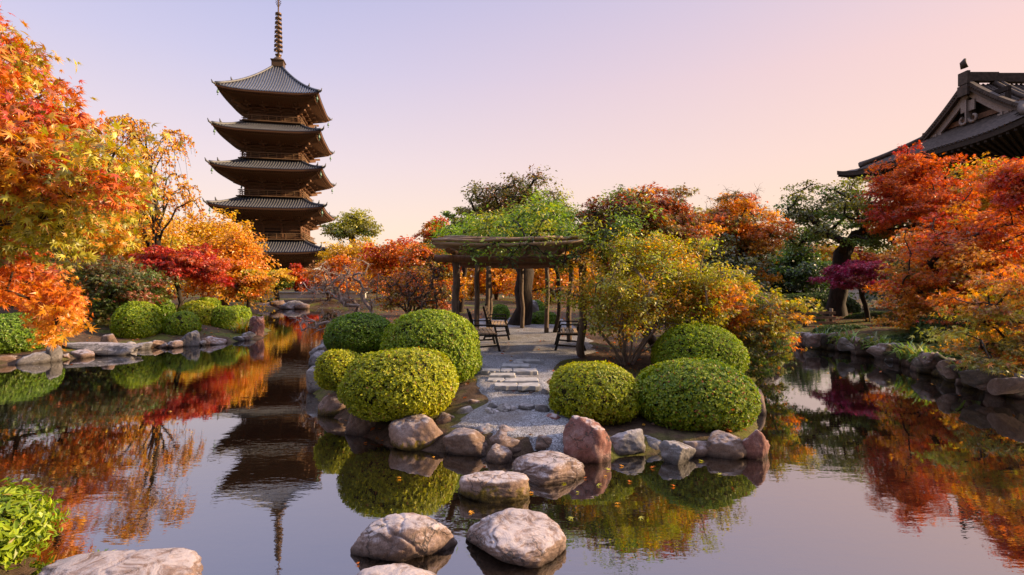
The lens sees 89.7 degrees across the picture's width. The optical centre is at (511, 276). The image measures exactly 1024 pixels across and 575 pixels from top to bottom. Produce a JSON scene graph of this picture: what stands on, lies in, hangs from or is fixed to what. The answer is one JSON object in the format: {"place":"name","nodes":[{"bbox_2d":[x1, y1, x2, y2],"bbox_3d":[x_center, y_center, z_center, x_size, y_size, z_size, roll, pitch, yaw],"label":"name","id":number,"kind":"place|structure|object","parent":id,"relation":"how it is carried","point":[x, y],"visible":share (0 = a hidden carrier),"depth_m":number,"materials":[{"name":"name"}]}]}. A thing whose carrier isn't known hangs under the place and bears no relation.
{"place":"outdoors","nodes":[
{"label":"outdoors","id":0,"kind":"place"},
{"bbox_2d":[0,308,1023,574],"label":"pond water","id":1,"kind":"structure","parent":0,"point":[224,460],"depth_m":4.85,"materials":[{"name":"liquid"}]},
{"bbox_2d":[356,563,436,574],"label":"boulder","id":2,"kind":"object","parent":1,"relation":"in","point":[398,569],"visible":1,"depth_m":3.14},
{"bbox_2d":[350,513,457,561],"bbox_3d":[-0.742,1.855,3.608,0.746,0.310,0.399,0,0,0],"label":"boulder","id":3,"kind":"object","parent":1,"relation":"in","point":[400,537],"visible":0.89,"depth_m":3.49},
{"bbox_2d":[9,308,956,451],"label":"leaf litter","id":4,"kind":"object","parent":1,"relation":"on","point":[467,383],"visible":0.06,"depth_m":12.22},
{"bbox_2d":[458,471,529,502],"bbox_3d":[-0.160,1.865,4.509,0.641,0.270,0.382,0,0,0],"label":"boulder","id":5,"kind":"object","parent":1,"relation":"in","point":[494,486],"visible":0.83,"depth_m":4.37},
{"bbox_2d":[465,508,566,567],"bbox_3d":[0.024,1.865,3.629,0.726,0.270,0.600,0,0,0],"label":"boulder","id":6,"kind":"object","parent":1,"relation":"in","point":[526,538],"visible":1,"depth_m":3.51,"materials":[{"name":"stone"}]},
{"bbox_2d":[0,278,1023,574],"bbox_3d":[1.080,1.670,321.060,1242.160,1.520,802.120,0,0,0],"label":"ground","id":7,"kind":"structure","parent":0,"point":[464,392],"depth_m":11.76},
{"bbox_2d":[0,312,64,353],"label":"azalea bush","id":8,"kind":"object","parent":7,"relation":"on","point":[14,335],"visible":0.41,"depth_m":11.67,"materials":[{"name":"green plant"}]},
{"bbox_2d":[15,351,50,364],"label":"bank rock","id":9,"kind":"object","parent":7,"relation":"on","point":[39,357],"visible":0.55,"depth_m":11.30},
{"bbox_2d":[0,477,70,570],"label":"azalea bush","id":10,"kind":"object","parent":7,"relation":"on","point":[20,515],"visible":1,"depth_m":3.35,"materials":[{"name":"green plant"}]},
{"bbox_2d":[0,236,99,351],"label":"maple tree","id":11,"kind":"object","parent":7,"relation":"on","point":[33,291],"visible":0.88,"depth_m":5.76,"materials":[{"name":"orange plant"}]},
{"bbox_2d":[46,344,62,361],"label":"boulder","id":12,"kind":"object","parent":7,"relation":"on","point":[56,354],"visible":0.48,"depth_m":11.54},
{"bbox_2d":[0,9,186,270],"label":"maple tree","id":13,"kind":"object","parent":7,"relation":"on","point":[57,189],"visible":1,"depth_m":4.34,"materials":[{"name":"orange plant"}]},
{"bbox_2d":[62,342,142,355],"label":"long slab","id":14,"kind":"structure","parent":7,"relation":"on","point":[108,349],"depth_m":12.48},
{"bbox_2d":[24,247,186,329],"bbox_3d":[-12.535,0.396,15.927,4.581,2.866,3.912,0,0,0],"label":"shrub","id":15,"kind":"object","parent":7,"relation":"on","point":[125,282],"visible":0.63,"depth_m":15.24,"materials":[{"name":"green plant"}]},
{"bbox_2d":[38,548,202,574],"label":"boulder","id":16,"kind":"object","parent":7,"relation":"on","point":[171,561],"visible":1,"depth_m":3.16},
{"bbox_2d":[109,301,162,338],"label":"azalea bush","id":17,"kind":"object","parent":7,"relation":"on","point":[136,319],"visible":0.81,"depth_m":14.22,"materials":[{"name":"green plant"}]},
{"bbox_2d":[60,201,212,296],"bbox_3d":[-16.889,-1.329,23.132,6.552,5.356,5.775,0,0,-29],"label":"golden tree","id":18,"kind":"object","parent":7,"relation":"on","point":[172,242],"visible":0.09,"depth_m":22.90,"materials":[{"name":"orange plant"}]},
{"bbox_2d":[100,113,206,259],"bbox_3d":[-13.365,-2.342,19.163,4.294,7.370,3.472,0,0,39],"label":"weeping cherry","id":19,"kind":"object","parent":7,"relation":"on","point":[155,227],"visible":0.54,"depth_m":18.96,"materials":[{"name":"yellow plant"}]},
{"bbox_2d":[151,297,175,316],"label":"azalea bush","id":20,"kind":"object","parent":7,"relation":"on","point":[168,307],"visible":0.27,"depth_m":16.85,"materials":[{"name":"green plant"}]},
{"bbox_2d":[161,310,201,334],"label":"azalea bush","id":21,"kind":"object","parent":7,"relation":"on","point":[184,322],"visible":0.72,"depth_m":14.88,"materials":[{"name":"green plant"}]},
{"bbox_2d":[128,242,239,308],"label":"maple tree","id":22,"kind":"object","parent":7,"relation":"on","point":[198,264],"visible":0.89,"depth_m":17.02,"materials":[{"name":"red plant"}]},
{"bbox_2d":[180,330,200,346],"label":"boulder","id":23,"kind":"object","parent":7,"relation":"on","point":[192,338],"visible":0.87,"depth_m":14.10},
{"bbox_2d":[176,300,215,324],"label":"azalea bush","id":24,"kind":"object","parent":7,"relation":"on","point":[202,310],"visible":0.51,"depth_m":16.10,"materials":[{"name":"green plant"}]},
{"bbox_2d":[163,207,268,297],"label":"golden tree","id":25,"kind":"object","parent":7,"relation":"on","point":[204,225],"visible":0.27,"depth_m":32.46,"materials":[{"name":"orange plant"}]},
{"bbox_2d":[210,305,240,328],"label":"azalea bush","id":26,"kind":"object","parent":7,"relation":"on","point":[224,315],"visible":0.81,"depth_m":16.32,"materials":[{"name":"green plant"}]},
{"bbox_2d":[170,219,281,312],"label":"golden tree","id":27,"kind":"object","parent":7,"relation":"on","point":[229,247],"visible":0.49,"depth_m":25.62,"materials":[{"name":"orange plant"}]},
{"bbox_2d":[231,305,252,322],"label":"azalea bush","id":28,"kind":"object","parent":7,"relation":"on","point":[245,312],"visible":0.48,"depth_m":18.02,"materials":[{"name":"green plant"}]},
{"bbox_2d":[212,257,278,307],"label":"golden tree","id":29,"kind":"object","parent":7,"relation":"on","point":[250,283],"visible":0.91,"depth_m":21.26,"materials":[{"name":"orange plant"}]},
{"bbox_2d":[247,316,264,336],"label":"boulder","id":30,"kind":"object","parent":7,"relation":"on","point":[257,325],"visible":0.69,"depth_m":16.05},
{"bbox_2d":[202,0,336,272],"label":"pagoda","id":31,"kind":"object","parent":7,"relation":"on","point":[276,136],"visible":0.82,"depth_m":89.48,"materials":[{"name":"wood"}]},
{"bbox_2d":[258,268,296,300],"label":"tree","id":32,"kind":"object","parent":7,"relation":"on","point":[285,279],"visible":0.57,"depth_m":31.58,"materials":[{"name":"yellow plant"}]},
{"bbox_2d":[284,263,310,291],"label":"maple tree","id":33,"kind":"object","parent":7,"relation":"on","point":[297,272],"visible":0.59,"depth_m":41.52,"materials":[{"name":"red plant"}]},
{"bbox_2d":[234,292,367,297],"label":"garden wall","id":34,"kind":"structure","parent":7,"relation":"on","point":[297,294],"depth_m":36.85,"materials":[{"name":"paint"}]},
{"bbox_2d":[306,366,320,392],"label":"boulder","id":35,"kind":"object","parent":7,"relation":"on","point":[312,387],"visible":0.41,"depth_m":8.43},
{"bbox_2d":[290,304,349,333],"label":"bare shrub","id":36,"kind":"object","parent":7,"relation":"on","point":[305,321],"visible":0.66,"depth_m":11.50,"materials":[{"name":"grey plant"}]},
{"bbox_2d":[317,391,345,415],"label":"boulder","id":37,"kind":"object","parent":7,"relation":"on","point":[330,404],"visible":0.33,"depth_m":7.05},
{"bbox_2d":[299,254,367,300],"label":"maple tree","id":38,"kind":"object","parent":7,"relation":"on","point":[342,262],"visible":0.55,"depth_m":32.64,"materials":[{"name":"red plant"}]},
{"bbox_2d":[313,349,360,390],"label":"azalea bush","id":39,"kind":"object","parent":7,"relation":"on","point":[330,368],"visible":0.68,"depth_m":7.07,"materials":[{"name":"green plant"}]},
{"bbox_2d":[294,253,387,316],"bbox_3d":[-4.344,0.654,12.947,2.303,2.499,1.611,0,0,-27],"label":"bare shrub","id":40,"kind":"object","parent":7,"relation":"on","point":[343,301],"visible":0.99,"depth_m":12.97,"materials":[{"name":"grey plant"}]},
{"bbox_2d":[307,234,383,291],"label":"golden tree","id":41,"kind":"object","parent":7,"relation":"on","point":[347,250],"visible":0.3,"depth_m":37.36,"materials":[{"name":"orange plant"}]},
{"bbox_2d":[319,207,383,286],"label":"pine tree","id":42,"kind":"object","parent":7,"relation":"on","point":[349,227],"visible":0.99,"depth_m":61.24,"materials":[{"name":"green plant"}]},
{"bbox_2d":[322,312,393,354],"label":"azalea bush","id":43,"kind":"object","parent":7,"relation":"on","point":[360,332],"visible":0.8,"depth_m":8.57,"materials":[{"name":"green plant"}]},
{"bbox_2d":[345,413,377,435],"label":"boulder","id":44,"kind":"object","parent":7,"relation":"on","point":[355,426],"visible":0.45,"depth_m":6.20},
{"bbox_2d":[349,234,420,304],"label":"maple tree","id":45,"kind":"object","parent":7,"relation":"on","point":[386,260],"visible":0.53,"depth_m":26.40,"materials":[{"name":"orange plant"}]},
{"bbox_2d":[336,346,458,421],"bbox_3d":[-1.395,1.304,6.398,1.476,0.882,1.401,0,0,0],"label":"azalea bush","id":46,"kind":"object","parent":7,"relation":"on","point":[385,385],"visible":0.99,"depth_m":5.90,"materials":[{"name":"green plant"}]},
{"bbox_2d":[365,265,451,313],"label":"shrub","id":47,"kind":"object","parent":7,"relation":"on","point":[389,302],"visible":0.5,"depth_m":14.88,"materials":[{"name":"orange plant"}]},
{"bbox_2d":[373,245,449,319],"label":"bare shrub","id":48,"kind":"object","parent":7,"relation":"on","point":[409,294],"visible":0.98,"depth_m":12.34,"materials":[{"name":"brown plant"}]},
{"bbox_2d":[388,413,442,450],"bbox_3d":[-1.089,1.823,5.832,0.635,0.530,0.487,0,0,0],"label":"boulder","id":49,"kind":"object","parent":7,"relation":"on","point":[417,432],"visible":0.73,"depth_m":5.66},
{"bbox_2d":[388,242,472,309],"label":"maple tree","id":50,"kind":"object","parent":7,"relation":"on","point":[415,257],"visible":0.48,"depth_m":19.56,"materials":[{"name":"orange plant"}]},
{"bbox_2d":[411,215,450,252],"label":"maple tree","id":51,"kind":"object","parent":7,"relation":"on","point":[426,233],"visible":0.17,"depth_m":29.86,"materials":[{"name":"orange plant"}]},
{"bbox_2d":[379,308,482,382],"bbox_3d":[-1.235,1.098,7.904,1.593,1.261,1.471,0,0,0],"label":"azalea bush","id":52,"kind":"object","parent":7,"relation":"on","point":[445,332],"visible":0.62,"depth_m":7.45,"materials":[{"name":"green plant"}]},
{"bbox_2d":[439,207,479,311],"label":"green tree","id":53,"kind":"object","parent":7,"relation":"on","point":[446,214],"visible":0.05,"depth_m":21.82,"materials":[{"name":"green plant"}]},
{"bbox_2d":[443,427,487,456],"bbox_3d":[-0.500,1.848,5.631,0.513,0.361,0.396,0,0,0],"label":"boulder","id":54,"kind":"object","parent":7,"relation":"on","point":[463,441],"visible":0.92,"depth_m":5.49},
{"bbox_2d":[464,268,516,299],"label":"autumn tree","id":55,"kind":"object","parent":7,"relation":"on","point":[496,273],"visible":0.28,"depth_m":33.33,"materials":[{"name":"orange plant"}]},
{"bbox_2d":[486,443,512,463],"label":"boulder","id":56,"kind":"object","parent":7,"relation":"on","point":[498,454],"visible":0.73,"depth_m":5.28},
{"bbox_2d":[492,304,509,319],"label":"azalea bush","id":57,"kind":"object","parent":7,"relation":"on","point":[500,309],"visible":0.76,"depth_m":17.59,"materials":[{"name":"green plant"}]},
{"bbox_2d":[489,425,520,454],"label":"boulder","id":58,"kind":"object","parent":7,"relation":"on","point":[500,437],"visible":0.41,"depth_m":5.53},
{"bbox_2d":[448,164,574,325],"bbox_3d":[-0.003,-0.863,16.030,4.063,5.281,3.328,0,0,0],"label":"oak tree","id":59,"kind":"object","parent":7,"relation":"on","point":[499,201],"visible":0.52,"depth_m":15.48,"materials":[{"name":"green plant"}]},
{"bbox_2d":[451,318,596,453],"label":"gravel path","id":60,"kind":"structure","parent":7,"relation":"on","point":[526,342],"depth_m":7.24,"materials":[{"name":"gravel"}]},
{"bbox_2d":[466,308,500,351],"bbox_3d":[-0.602,1.081,10.607,0.646,0.813,1.154,0,0,-7],"label":"chair","id":61,"kind":"object","parent":60,"relation":"on","point":[487,331],"visible":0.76,"depth_m":10.10,"materials":[{"name":"black wood"}]},
{"bbox_2d":[483,304,509,339],"bbox_3d":[-0.361,1.081,12.400,0.647,0.813,1.154,0,0,0],"label":"chair","id":62,"kind":"object","parent":60,"relation":"on","point":[496,323],"visible":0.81,"depth_m":11.86,"materials":[{"name":"black wood"}]},
{"bbox_2d":[432,235,591,357],"bbox_3d":[0.085,0.491,11.959,3.147,2.448,6.110,0,0,0],"label":"pergola","id":63,"kind":"object","parent":60,"relation":"on","point":[450,244],"visible":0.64,"depth_m":9.46,"materials":[{"name":"brown wood"}]},
{"bbox_2d":[423,184,664,332],"bbox_3d":[0.389,-0.228,11.914,4.856,3.806,6.725,0,0,0],"label":"wisteria vine","id":64,"kind":"object","parent":63,"relation":"on","point":[552,219],"visible":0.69,"depth_m":9.45,"materials":[{"name":"green plant"}]},
{"bbox_2d":[535,435,551,450],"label":"boulder","id":65,"kind":"object","parent":60,"relation":"on","point":[543,442],"visible":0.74,"depth_m":5.44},
{"bbox_2d":[554,320,586,350],"bbox_3d":[1.192,1.081,10.605,0.647,0.813,0.940,0,0,5],"label":"chair","id":66,"kind":"object","parent":60,"relation":"on","point":[567,330],"visible":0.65,"depth_m":10.21,"materials":[{"name":"black wood"}]},
{"bbox_2d":[531,311,556,323],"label":"azalea bush","id":67,"kind":"object","parent":7,"relation":"on","point":[537,317],"visible":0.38,"depth_m":15.98,"materials":[{"name":"green plant"}]},
{"bbox_2d":[512,450,584,484],"bbox_3d":[0.335,1.870,5.006,0.689,0.260,0.606,0,0,-27],"label":"boulder","id":68,"kind":"object","parent":7,"relation":"on","point":[545,467],"visible":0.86,"depth_m":4.84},
{"bbox_2d":[494,234,603,302],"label":"golden tree","id":69,"kind":"object","parent":7,"relation":"on","point":[539,285],"visible":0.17,"depth_m":29.09,"materials":[{"name":"orange plant"}]},
{"bbox_2d":[563,415,611,462],"bbox_3d":[0.784,1.800,5.430,0.531,0.687,0.435,0,0,0],"label":"boulder","id":70,"kind":"object","parent":7,"relation":"on","point":[586,440],"visible":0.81,"depth_m":5.27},
{"bbox_2d":[548,360,640,424],"bbox_3d":[1.010,1.437,6.400,1.139,0.788,1.101,0,0,0],"label":"azalea bush","id":71,"kind":"object","parent":7,"relation":"on","point":[597,391],"visible":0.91,"depth_m":6.02,"materials":[{"name":"green plant"}]},
{"bbox_2d":[610,428,645,455],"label":"boulder","id":72,"kind":"object","parent":7,"relation":"on","point":[630,442],"visible":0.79,"depth_m":5.48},
{"bbox_2d":[537,225,751,365],"bbox_3d":[2.380,0.404,8.843,3.088,2.591,2.946,0,0,36],"label":"yellow bush","id":73,"kind":"object","parent":7,"relation":"on","point":[628,262],"visible":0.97,"depth_m":8.59,"materials":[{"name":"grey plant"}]},
{"bbox_2d":[563,181,736,349],"bbox_3d":[2.658,-0.111,10.583,3.036,3.723,2.856,0,0,38],"label":"maple tree","id":74,"kind":"object","parent":7,"relation":"on","point":[676,219],"visible":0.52,"depth_m":10.17,"materials":[{"name":"orange plant"}]},
{"bbox_2d":[658,440,695,464],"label":"boulder","id":75,"kind":"object","parent":7,"relation":"on","point":[674,452],"visible":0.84,"depth_m":5.28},
{"bbox_2d":[683,441,707,456],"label":"boulder","id":76,"kind":"object","parent":7,"relation":"on","point":[700,448],"visible":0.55,"depth_m":5.45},
{"bbox_2d":[634,357,762,431],"bbox_3d":[2.262,1.471,6.395,1.527,0.935,1.471,0,0,0],"label":"azalea bush","id":77,"kind":"object","parent":7,"relation":"on","point":[698,394],"visible":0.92,"depth_m":5.90,"materials":[{"name":"green plant"}]},
{"bbox_2d":[650,322,749,372],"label":"azalea bush","id":78,"kind":"object","parent":7,"relation":"on","point":[707,340],"visible":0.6,"depth_m":7.86,"materials":[{"name":"green plant"}]},
{"bbox_2d":[669,274,754,322],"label":"maple tree","id":79,"kind":"object","parent":7,"relation":"on","point":[728,297],"visible":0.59,"depth_m":8.62,"materials":[{"name":"orange plant"}]},
{"bbox_2d":[642,232,787,322],"bbox_3d":[6.145,0.165,16.306,4.289,3.114,3.662,0,0,0],"label":"maple tree","id":80,"kind":"object","parent":7,"relation":"on","point":[751,261],"visible":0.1,"depth_m":15.60,"materials":[{"name":"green plant"}]},
{"bbox_2d":[706,430,746,459],"bbox_3d":[2.276,1.847,5.505,0.440,0.364,0.341,0,0,0],"label":"boulder","id":81,"kind":"object","parent":7,"relation":"on","point":[722,444],"visible":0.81,"depth_m":5.40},
{"bbox_2d":[687,190,802,285],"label":"maple tree","id":82,"kind":"object","parent":7,"relation":"on","point":[752,236],"visible":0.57,"depth_m":17.28,"materials":[{"name":"orange plant"}]},
{"bbox_2d":[742,430,769,458],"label":"boulder","id":83,"kind":"object","parent":7,"relation":"on","point":[755,443],"visible":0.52,"depth_m":5.37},
{"bbox_2d":[700,264,824,379],"bbox_3d":[4.396,0.977,9.471,1.920,2.427,1.926,0,0,-27],"label":"maple tree","id":84,"kind":"object","parent":7,"relation":"on","point":[756,335],"visible":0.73,"depth_m":9.09,"materials":[{"name":"yellow plant"}]},
{"bbox_2d":[776,308,835,326],"bbox_3d":[8.909,1.283,15.637,1.800,0.650,0.124,0,0,0],"label":"rail fence","id":85,"kind":"object","parent":7,"relation":"on","point":[830,317],"visible":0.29,"depth_m":15.57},
{"bbox_2d":[758,239,856,298],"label":"evergreen tree","id":86,"kind":"object","parent":7,"relation":"on","point":[798,271],"visible":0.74,"depth_m":24.52,"materials":[{"name":"green plant"}]},
{"bbox_2d":[802,333,820,346],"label":"bank rock","id":87,"kind":"object","parent":7,"relation":"on","point":[810,339],"visible":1,"depth_m":12.92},
{"bbox_2d":[770,240,864,285],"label":"tree","id":88,"kind":"object","parent":7,"relation":"on","point":[828,250],"visible":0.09,"depth_m":44.11,"materials":[{"name":"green plant"}]},
{"bbox_2d":[778,292,861,312],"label":"azalea bush","id":89,"kind":"object","parent":7,"relation":"on","point":[852,306],"visible":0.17,"depth_m":20.15,"materials":[{"name":"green plant"}]},
{"bbox_2d":[812,324,869,332],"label":"azalea bush","id":90,"kind":"object","parent":7,"relation":"on","point":[836,327],"visible":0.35,"depth_m":14.83,"materials":[{"name":"green plant"}]},
{"bbox_2d":[837,337,854,350],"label":"bank rock","id":91,"kind":"object","parent":7,"relation":"on","point":[844,344],"visible":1,"depth_m":12.13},
{"bbox_2d":[764,174,932,315],"bbox_3d":[12.234,-1.101,19.099,5.878,5.389,5.001,0,0,0],"label":"pine tree","id":92,"kind":"object","parent":7,"relation":"on","point":[820,229],"visible":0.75,"depth_m":18.62,"materials":[{"name":"green plant"}]},
{"bbox_2d":[807,259,892,321],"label":"maple tree","id":93,"kind":"object","parent":7,"relation":"on","point":[863,272],"visible":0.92,"depth_m":15.99,"materials":[{"name":"purple plant"}]},
{"bbox_2d":[844,311,886,318],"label":"azalea bush","id":94,"kind":"object","parent":7,"relation":"on","point":[861,315],"visible":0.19,"depth_m":17.31,"materials":[{"name":"green plant"}]},
{"bbox_2d":[852,246,901,280],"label":"tree","id":95,"kind":"object","parent":7,"relation":"on","point":[868,257],"visible":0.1,"depth_m":47.02,"materials":[{"name":"orange plant"}]},
{"bbox_2d":[866,343,893,356],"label":"bank rock","id":96,"kind":"object","parent":7,"relation":"on","point":[881,349],"visible":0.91,"depth_m":11.10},
{"bbox_2d":[854,140,985,291],"bbox_3d":[12.932,-1.326,16.558,3.584,5.912,3.561,0,0,0],"label":"maple tree","id":97,"kind":"object","parent":7,"relation":"on","point":[901,190],"visible":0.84,"depth_m":16.12,"materials":[{"name":"red plant"}]},
{"bbox_2d":[918,352,937,368],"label":"bank rock","id":98,"kind":"object","parent":7,"relation":"on","point":[927,361],"visible":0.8,"depth_m":9.75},
{"bbox_2d":[837,58,1023,251],"label":"temple hall","id":99,"kind":"structure","parent":7,"relation":"on","point":[976,118],"depth_m":48.89,"materials":[{"name":"tile"}]},
{"bbox_2d":[850,238,1023,309],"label":"evergreen tree","id":100,"kind":"object","parent":7,"relation":"on","point":[872,295],"visible":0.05,"depth_m":22.02,"materials":[{"name":"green plant"}]},
{"bbox_2d":[852,182,1023,330],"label":"maple tree","id":101,"kind":"object","parent":7,"relation":"on","point":[964,256],"visible":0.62,"depth_m":12.75,"materials":[{"name":"orange plant"}]},
{"bbox_2d":[931,357,954,377],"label":"bank rock","id":102,"kind":"object","parent":7,"relation":"on","point":[935,372],"visible":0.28,"depth_m":9.72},
{"bbox_2d":[936,359,958,378],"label":"bank rock","id":103,"kind":"object","parent":7,"relation":"on","point":[944,369],"visible":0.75,"depth_m":8.91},
{"bbox_2d":[909,308,1010,343],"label":"azalea bush","id":104,"kind":"object","parent":7,"relation":"on","point":[922,325],"visible":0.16,"depth_m":12.36,"materials":[{"name":"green plant"}]},
{"bbox_2d":[910,262,1023,377],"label":"maple tree","id":105,"kind":"object","parent":7,"relation":"on","point":[1010,363],"visible":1,"depth_m":8.30,"materials":[{"name":"orange plant"}]},
{"bbox_2d":[933,338,1005,358],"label":"azalea bush","id":106,"kind":"object","parent":7,"relation":"on","point":[941,352],"visible":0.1,"depth_m":10.93,"materials":[{"name":"green plant"}]},
{"bbox_2d":[958,369,992,387],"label":"bank rock","id":107,"kind":"object","parent":7,"relation":"on","point":[970,378],"visible":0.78,"depth_m":8.08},
{"bbox_2d":[929,152,1023,293],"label":"maple tree","id":108,"kind":"object","parent":7,"relation":"on","point":[984,203],"visible":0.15,"depth_m":17.50,"materials":[{"name":"orange plant"}]},
{"bbox_2d":[972,155,1023,223],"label":"maple tree","id":109,"kind":"object","parent":7,"relation":"on","point":[1011,175],"visible":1,"depth_m":11.57,"materials":[{"name":"red plant"}]},
{"bbox_2d":[987,377,1023,394],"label":"bank rock","id":110,"kind":"object","parent":7,"relation":"on","point":[999,386],"visible":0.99,"depth_m":7.47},
{"bbox_2d":[0,0,1023,276],"label":"sky","id":111,"kind":"structure","parent":0,"point":[424,99],"materials":[{"name":"pink"}]},
{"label":"bank rock","id":112,"kind":"object","parent":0,"visible":0},
{"bbox_2d":[886,340,934,359],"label":"fern","id":113,"kind":"object","parent":112,"relation":"on","point":[902,350],"visible":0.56,"depth_m":10.74,"materials":[{"name":"green plant"}]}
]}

